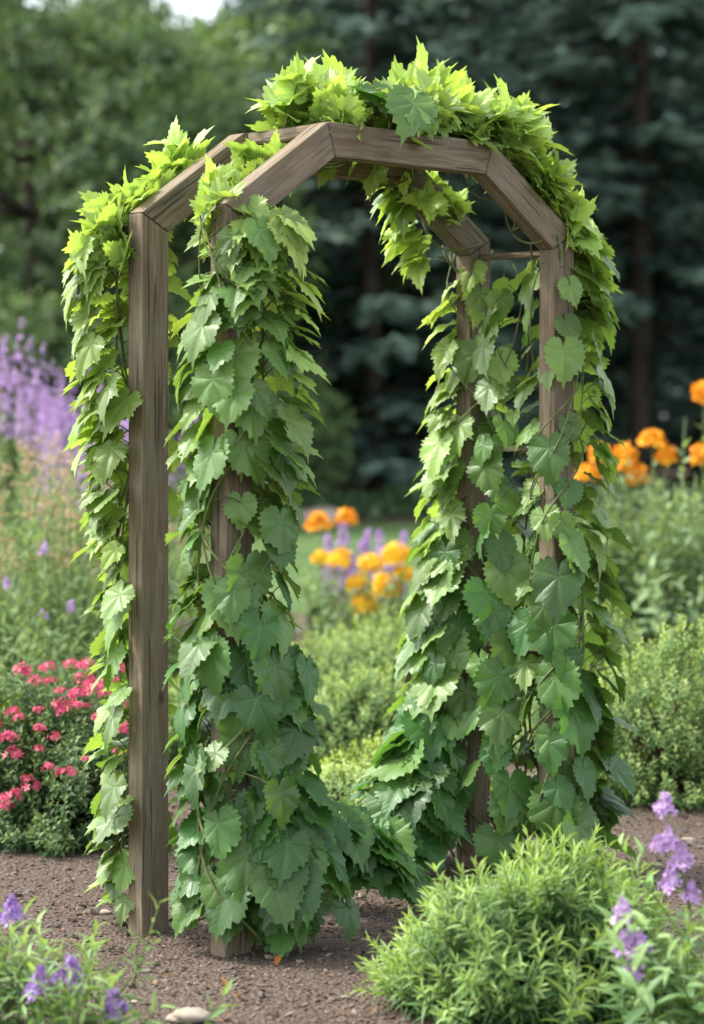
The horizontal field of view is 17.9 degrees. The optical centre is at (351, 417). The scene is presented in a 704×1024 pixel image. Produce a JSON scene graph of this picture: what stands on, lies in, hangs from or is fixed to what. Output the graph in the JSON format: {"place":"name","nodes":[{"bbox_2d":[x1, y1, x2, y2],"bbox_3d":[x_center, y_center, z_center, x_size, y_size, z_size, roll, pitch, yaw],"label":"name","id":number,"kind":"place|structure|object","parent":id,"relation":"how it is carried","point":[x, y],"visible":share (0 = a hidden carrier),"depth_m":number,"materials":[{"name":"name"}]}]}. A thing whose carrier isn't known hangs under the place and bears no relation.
{"place":"outdoors","nodes":[
{"label":"outdoors","id":0,"kind":"place"},
{"bbox_2d":[0,426,703,1023],"bbox_3d":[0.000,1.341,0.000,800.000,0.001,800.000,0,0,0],"label":"ground","id":1,"kind":"structure","parent":0,"point":[336,958],"depth_m":5.75,"materials":[{"name":"soil"}]},
{"bbox_2d":[0,678,23,813],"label":"flowering shrub","id":2,"kind":"object","parent":1,"relation":"on","point":[7,726],"visible":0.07,"depth_m":7.46,"materials":[{"name":"green plant"}]},
{"bbox_2d":[0,441,64,675],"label":"meadow plant","id":3,"kind":"object","parent":1,"relation":"on","point":[15,512],"visible":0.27,"depth_m":10.14,"materials":[{"name":"green plant"}]},
{"bbox_2d":[0,286,85,531],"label":"flowering plant","id":4,"kind":"object","parent":1,"relation":"on","point":[9,327],"visible":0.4,"depth_m":24.72,"materials":[{"name":"purple plant"}]},
{"bbox_2d":[0,317,89,602],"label":"flowering plant","id":5,"kind":"object","parent":1,"relation":"on","point":[28,399],"visible":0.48,"depth_m":12.95,"materials":[{"name":"purple plant"}]},
{"bbox_2d":[0,373,105,616],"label":"flowering plant","id":6,"kind":"object","parent":1,"relation":"on","point":[19,432],"visible":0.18,"depth_m":13.56,"materials":[{"name":"purple plant"}]},
{"bbox_2d":[0,452,123,731],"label":"meadow plant","id":7,"kind":"object","parent":1,"relation":"on","point":[6,551],"visible":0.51,"depth_m":9.53,"materials":[{"name":"green plant"}]},
{"bbox_2d":[0,540,128,745],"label":"meadow plant","id":8,"kind":"object","parent":1,"relation":"on","point":[28,640],"visible":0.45,"depth_m":9.02,"materials":[{"name":"green plant"}]},
{"bbox_2d":[0,892,139,1023],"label":"flowering plant","id":9,"kind":"object","parent":1,"relation":"on","point":[14,912],"visible":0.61,"depth_m":4.85,"materials":[{"name":"green plant"}]},
{"bbox_2d":[0,0,150,306],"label":"broadleaf tree","id":10,"kind":"object","parent":1,"relation":"on","point":[10,103],"visible":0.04,"depth_m":33.01,"materials":[{"name":"green plant"}]},
{"bbox_2d":[0,657,172,857],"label":"flowering shrub","id":11,"kind":"object","parent":1,"relation":"on","point":[47,780],"visible":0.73,"depth_m":6.98,"materials":[{"name":"green plant"}]},
{"bbox_2d":[0,405,176,644],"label":"flowering plant","id":12,"kind":"object","parent":1,"relation":"on","point":[79,477],"visible":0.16,"depth_m":12.32,"materials":[{"name":"purple plant"}]},
{"bbox_2d":[0,366,182,637],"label":"flowering plant","id":13,"kind":"object","parent":1,"relation":"on","point":[44,420],"visible":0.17,"depth_m":12.95,"materials":[{"name":"purple plant"}]},
{"bbox_2d":[0,284,184,531],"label":"broadleaf tree","id":14,"kind":"object","parent":1,"relation":"on","point":[60,345],"visible":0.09,"depth_m":25.47,"materials":[{"name":"green plant"}]},
{"bbox_2d":[0,434,188,700],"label":"meadow plant","id":15,"kind":"object","parent":1,"relation":"on","point":[54,474],"visible":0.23,"depth_m":10.17,"materials":[{"name":"green plant"}]},
{"bbox_2d":[1,464,193,707],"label":"meadow plant","id":16,"kind":"object","parent":1,"relation":"on","point":[57,599],"visible":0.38,"depth_m":9.74,"materials":[{"name":"green plant"}]},
{"bbox_2d":[11,366,196,624],"bbox_3d":[-1.450,0.509,13.310,1.461,1.667,1.508,0,0,-12],"label":"flowering plant","id":17,"kind":"object","parent":1,"relation":"on","point":[122,424],"visible":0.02,"depth_m":13.39,"materials":[{"name":"purple plant"}]},
{"bbox_2d":[96,909,112,914],"bbox_3d":[-0.672,1.337,6.053,0.048,0.016,0.024,0,0,-15],"label":"stone","id":18,"kind":"object","parent":1,"relation":"on","point":[103,911],"visible":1,"depth_m":6.05,"materials":[{"name":"white stone"}]},
{"bbox_2d":[18,482,197,706],"bbox_3d":[-1.179,0.801,10.200,1.284,1.141,0.947,0,0,0],"label":"meadow plant","id":19,"kind":"object","parent":1,"relation":"on","point":[179,577],"visible":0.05,"depth_m":10.24,"materials":[{"name":"green plant"}]},
{"bbox_2d":[0,895,238,1023],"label":"flowering plant","id":20,"kind":"object","parent":1,"relation":"on","point":[73,976],"visible":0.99,"depth_m":4.67,"materials":[{"name":"green plant"}]},
{"bbox_2d":[0,0,240,425],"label":"broadleaf tree","id":21,"kind":"object","parent":1,"relation":"on","point":[53,76],"visible":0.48,"depth_m":27.93,"materials":[{"name":"green plant"}]},
{"bbox_2d":[6,33,243,288],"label":"broadleaf tree","id":22,"kind":"object","parent":1,"relation":"on","point":[147,64],"depth_m":40.81,"materials":[{"name":"green plant"}]},
{"bbox_2d":[0,0,257,300],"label":"broadleaf tree","id":23,"kind":"object","parent":1,"relation":"on","point":[126,8],"visible":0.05,"depth_m":42.43,"materials":[{"name":"green plant"}]},
{"bbox_2d":[56,474,210,658],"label":"meadow plant","id":24,"kind":"object","parent":1,"relation":"on","point":[179,558],"visible":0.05,"depth_m":10.54,"materials":[{"name":"green plant"}]},
{"bbox_2d":[70,397,210,610],"bbox_3d":[-1.228,0.592,13.945,1.270,1.499,1.732,0,0,0],"label":"flowering plant","id":25,"kind":"object","parent":1,"relation":"on","point":[170,481],"visible":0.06,"depth_m":13.77,"materials":[{"name":"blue plant"}]},
{"bbox_2d":[0,40,328,388],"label":"broadleaf tree","id":26,"kind":"object","parent":1,"relation":"on","point":[53,221],"visible":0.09,"depth_m":30.10,"materials":[{"name":"green plant"}]},
{"bbox_2d":[120,674,210,762],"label":"shrub","id":27,"kind":"object","parent":1,"relation":"on","point":[173,751],"visible":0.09,"depth_m":8.72,"materials":[{"name":"green plant"}]},
{"bbox_2d":[124,628,207,700],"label":"shrub","id":28,"kind":"object","parent":1,"relation":"on","point":[177,670],"visible":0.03,"depth_m":10.16,"materials":[{"name":"green plant"}]},
{"bbox_2d":[13,0,321,148],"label":"broadleaf tree","id":29,"kind":"object","parent":1,"relation":"on","point":[197,8],"visible":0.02,"depth_m":45.04,"materials":[{"name":"green plant"}]},
{"bbox_2d":[165,1007,209,1023],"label":"stone","id":30,"kind":"object","parent":1,"relation":"on","point":[191,1015],"visible":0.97,"depth_m":4.95,"materials":[{"name":"beige stone"}]},
{"bbox_2d":[119,302,290,526],"bbox_3d":[-1.850,0.035,27.500,2.546,2.980,2.543,0,0,0],"label":"broadleaf tree","id":31,"kind":"object","parent":1,"relation":"on","point":[172,359],"visible":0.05,"depth_m":26.94,"materials":[{"name":"green plant"}]},
{"bbox_2d":[222,978,226,986],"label":"fallen leaf","id":32,"kind":"object","parent":1,"relation":"on","point":[224,981],"visible":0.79,"depth_m":5.29,"materials":[{"name":"orange plant"}]},
{"bbox_2d":[23,0,460,493],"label":"broadleaf tree","id":33,"kind":"object","parent":1,"relation":"on","point":[230,49],"visible":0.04,"depth_m":34.95,"materials":[{"name":"green plant"}]},
{"bbox_2d":[175,11,362,55],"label":"broadleaf tree","id":34,"kind":"object","parent":1,"relation":"on","point":[208,22],"depth_m":49.92,"materials":[{"name":"green plant"}]},
{"bbox_2d":[274,955,281,964],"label":"fallen leaf","id":35,"kind":"object","parent":1,"relation":"on","point":[277,958],"visible":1,"depth_m":5.50,"materials":[{"name":"orange plant"}]},
{"bbox_2d":[255,333,360,512],"bbox_3d":[-1.008,0.144,29.910,2.334,2.732,2.332,0,0,45],"label":"broadleaf tree","id":36,"kind":"object","parent":1,"relation":"on","point":[331,455],"visible":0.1,"depth_m":29.74,"materials":[{"name":"green plant"}]},
{"bbox_2d":[185,0,438,485],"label":"conifer tree","id":37,"kind":"object","parent":1,"relation":"on","point":[343,41],"visible":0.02,"depth_m":37.58,"materials":[{"name":"green plant"}]},
{"bbox_2d":[275,507,360,650],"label":"flowering plant","id":38,"kind":"object","parent":1,"relation":"on","point":[325,600],"visible":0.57,"depth_m":12.77,"materials":[{"name":"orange plant"}]},
{"bbox_2d":[300,522,372,636],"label":"flowering plant","id":39,"kind":"object","parent":1,"relation":"on","point":[346,540],"visible":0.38,"depth_m":13.20,"materials":[{"name":"purple plant"}]},
{"bbox_2d":[4,0,695,467],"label":"wood","id":40,"kind":"object","parent":1,"relation":"on","point":[510,36],"depth_m":61.07,"materials":[{"name":"green plant"}]},
{"bbox_2d":[129,122,573,957],"bbox_3d":[0.031,0.410,6.168,1.345,2.361,0.385,0,0,-44],"label":"garden arbor","id":41,"kind":"object","parent":1,"relation":"on","point":[301,156],"visible":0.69,"depth_m":5.84,"materials":[{"name":"brown wood"}]},
{"bbox_2d":[60,115,285,927],"bbox_3d":[-0.474,0.258,5.894,0.519,2.169,0.529,0,0,42],"label":"climbing vine","id":42,"kind":"object","parent":41,"relation":"attached to","point":[100,250],"visible":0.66,"depth_m":5.85,"materials":[{"name":"green plant"}]},
{"bbox_2d":[162,151,442,962],"bbox_3d":[-0.094,0.349,5.879,0.472,2.055,0.966,0,0,36],"label":"climbing vine","id":43,"kind":"object","parent":41,"relation":"attached to","point":[294,863],"visible":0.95,"depth_m":5.55,"materials":[{"name":"green plant"}]},
{"bbox_2d":[244,36,573,876],"bbox_3d":[0.210,0.139,6.327,0.696,2.447,1.184,0,0,29],"label":"climbing vine","id":44,"kind":"object","parent":41,"relation":"attached to","point":[418,794],"visible":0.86,"depth_m":6.53,"materials":[{"name":"green plant"}]},
{"bbox_2d":[462,98,640,875],"bbox_3d":[0.550,0.212,6.495,0.622,2.275,0.342,0,0,-31],"label":"climbing vine","id":45,"kind":"object","parent":41,"relation":"attached to","point":[558,680],"visible":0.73,"depth_m":6.46,"materials":[{"name":"green plant"}]},
{"bbox_2d":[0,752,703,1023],"bbox_3d":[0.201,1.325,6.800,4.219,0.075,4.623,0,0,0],"label":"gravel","id":46,"kind":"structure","parent":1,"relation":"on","point":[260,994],"depth_m":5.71,"materials":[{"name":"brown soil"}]},
{"bbox_2d":[264,0,444,481],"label":"conifer tree","id":47,"kind":"object","parent":1,"relation":"on","point":[280,2],"depth_m":46.85,"materials":[{"name":"green plant"}]},
{"bbox_2d":[291,603,421,723],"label":"shrub","id":48,"kind":"object","parent":1,"relation":"on","point":[332,657],"visible":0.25,"depth_m":9.85,"materials":[{"name":"green plant"}]},
{"bbox_2d":[309,547,410,662],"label":"flowering plant","id":49,"kind":"object","parent":1,"relation":"on","point":[372,562],"visible":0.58,"depth_m":12.17,"materials":[{"name":"orange plant"}]},
{"bbox_2d":[305,659,415,768],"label":"shrub","id":50,"kind":"object","parent":1,"relation":"on","point":[373,710],"visible":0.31,"depth_m":8.61,"materials":[{"name":"green plant"}]},
{"bbox_2d":[185,0,575,495],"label":"conifer tree","id":51,"kind":"object","parent":1,"relation":"on","point":[377,454],"visible":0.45,"depth_m":32.74,"materials":[{"name":"green plant"}]},
{"bbox_2d":[351,541,413,641],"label":"flowering plant","id":52,"kind":"object","parent":1,"relation":"on","point":[381,578],"visible":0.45,"depth_m":12.56,"materials":[{"name":"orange plant"}]},
{"bbox_2d":[360,529,407,617],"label":"flowering plant","id":53,"kind":"object","parent":1,"relation":"on","point":[379,548],"visible":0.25,"depth_m":13.43,"materials":[{"name":"purple plant"}]},
{"bbox_2d":[308,728,492,806],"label":"shrub","id":54,"kind":"object","parent":1,"relation":"on","point":[343,778],"visible":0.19,"depth_m":7.52,"materials":[{"name":"green plant"}]},
{"bbox_2d":[305,0,535,463],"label":"conifer tree","id":55,"kind":"object","parent":1,"relation":"on","point":[432,19],"visible":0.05,"depth_m":41.96,"materials":[{"name":"green plant"}]},
{"bbox_2d":[168,473,703,521],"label":"undergrowth","id":56,"kind":"object","parent":1,"relation":"on","point":[368,504],"visible":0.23,"depth_m":29.44,"materials":[{"name":"green plant"}]},
{"bbox_2d":[313,0,637,507],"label":"conifer tree","id":57,"kind":"object","parent":1,"relation":"on","point":[497,241],"visible":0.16,"depth_m":34.72,"materials":[{"name":"green plant"}]},
{"bbox_2d":[347,821,703,1023],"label":"leafy shrub","id":58,"kind":"object","parent":1,"relation":"on","point":[504,948],"visible":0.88,"depth_m":4.95,"materials":[{"name":"green plant"}]},
{"bbox_2d":[391,0,680,483],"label":"conifer tree","id":59,"kind":"object","parent":1,"relation":"on","point":[614,431],"depth_m":45.28,"materials":[{"name":"green plant"}]},
{"bbox_2d":[419,0,703,374],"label":"conifer tree","id":60,"kind":"object","parent":1,"relation":"on","point":[588,24],"visible":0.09,"depth_m":38.65,"materials":[{"name":"green plant"}]},
{"bbox_2d":[438,0,703,504],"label":"conifer tree","id":61,"kind":"object","parent":1,"relation":"on","point":[645,289],"visible":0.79,"depth_m":34.34,"materials":[{"name":"green plant"}]},
{"bbox_2d":[512,590,701,755],"bbox_3d":[0.988,1.009,9.084,0.957,0.704,0.826,0,0,0],"label":"shrub","id":62,"kind":"object","parent":1,"relation":"on","point":[616,647],"visible":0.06,"depth_m":9.02,"materials":[{"name":"green plant"}]},
{"bbox_2d":[528,0,695,479],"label":"conifer tree","id":63,"kind":"object","parent":1,"relation":"on","point":[621,386],"visible":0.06,"depth_m":49.76,"materials":[{"name":"green plant"}]},
{"bbox_2d":[527,612,703,811],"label":"shrub","id":64,"kind":"object","parent":1,"relation":"on","point":[672,763],"visible":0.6,"depth_m":7.74,"materials":[{"name":"green plant"}]},
{"bbox_2d":[539,790,703,1023],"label":"flowering plant","id":65,"kind":"object","parent":1,"relation":"on","point":[630,944],"visible":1,"depth_m":4.69,"materials":[{"name":"green plant"}]},
{"bbox_2d":[574,441,694,664],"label":"flowering plant","id":66,"kind":"object","parent":1,"relation":"on","point":[614,516],"visible":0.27,"depth_m":11.94,"materials":[{"name":"plant"}]},
{"bbox_2d":[572,0,703,487],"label":"conifer tree","id":67,"kind":"object","parent":1,"relation":"on","point":[697,420],"visible":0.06,"depth_m":42.87,"materials":[{"name":"green plant"}]},
{"bbox_2d":[577,454,703,658],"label":"flowering plant","id":68,"kind":"object","parent":1,"relation":"on","point":[636,473],"visible":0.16,"depth_m":12.36,"materials":[{"name":"plant"}]},
{"bbox_2d":[582,6,703,488],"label":"conifer tree","id":69,"kind":"object","parent":1,"relation":"on","point":[692,375],"visible":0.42,"depth_m":36.04,"materials":[{"name":"green plant"}]},
{"bbox_2d":[586,429,703,672],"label":"flowering plant","id":70,"kind":"object","parent":1,"relation":"on","point":[656,440],"visible":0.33,"depth_m":11.96,"materials":[{"name":"plant"}]},
{"bbox_2d":[623,380,703,663],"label":"flowering plant","id":71,"kind":"object","parent":1,"relation":"on","point":[697,454],"visible":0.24,"depth_m":12.17,"materials":[{"name":"plant"}]},
{"bbox_2d":[624,418,703,676],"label":"flowering plant","id":72,"kind":"object","parent":1,"relation":"on","point":[685,608],"visible":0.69,"depth_m":11.54,"materials":[{"name":"plant"}]},
{"bbox_2d":[670,676,703,735],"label":"shrub","id":73,"kind":"object","parent":1,"relation":"on","point":[693,711],"depth_m":8.93,"materials":[{"name":"green plant"}]},
{"bbox_2d":[681,837,696,842],"bbox_3d":[1.065,1.337,7.084,0.049,0.020,0.030,0,0,9],"label":"stone","id":74,"kind":"object","parent":1,"relation":"on","point":[689,839],"visible":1,"depth_m":7.08,"materials":[{"name":"beige stone"}]},
{"bbox_2d":[1,523,703,617],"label":"lawn","id":75,"kind":"structure","parent":0,"point":[306,543],"depth_m":23.48,"materials":[{"name":"green plant"}]},
{"bbox_2d":[295,508,339,526],"bbox_3d":[-0.471,1.270,27.778,0.698,0.313,0.470,0,0,0],"label":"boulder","id":76,"kind":"object","parent":75,"relation":"on","point":[331,513],"visible":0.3,"depth_m":27.67,"materials":[{"name":"stone"}]},
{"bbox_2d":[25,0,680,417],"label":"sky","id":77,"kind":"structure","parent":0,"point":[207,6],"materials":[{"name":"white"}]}
]}

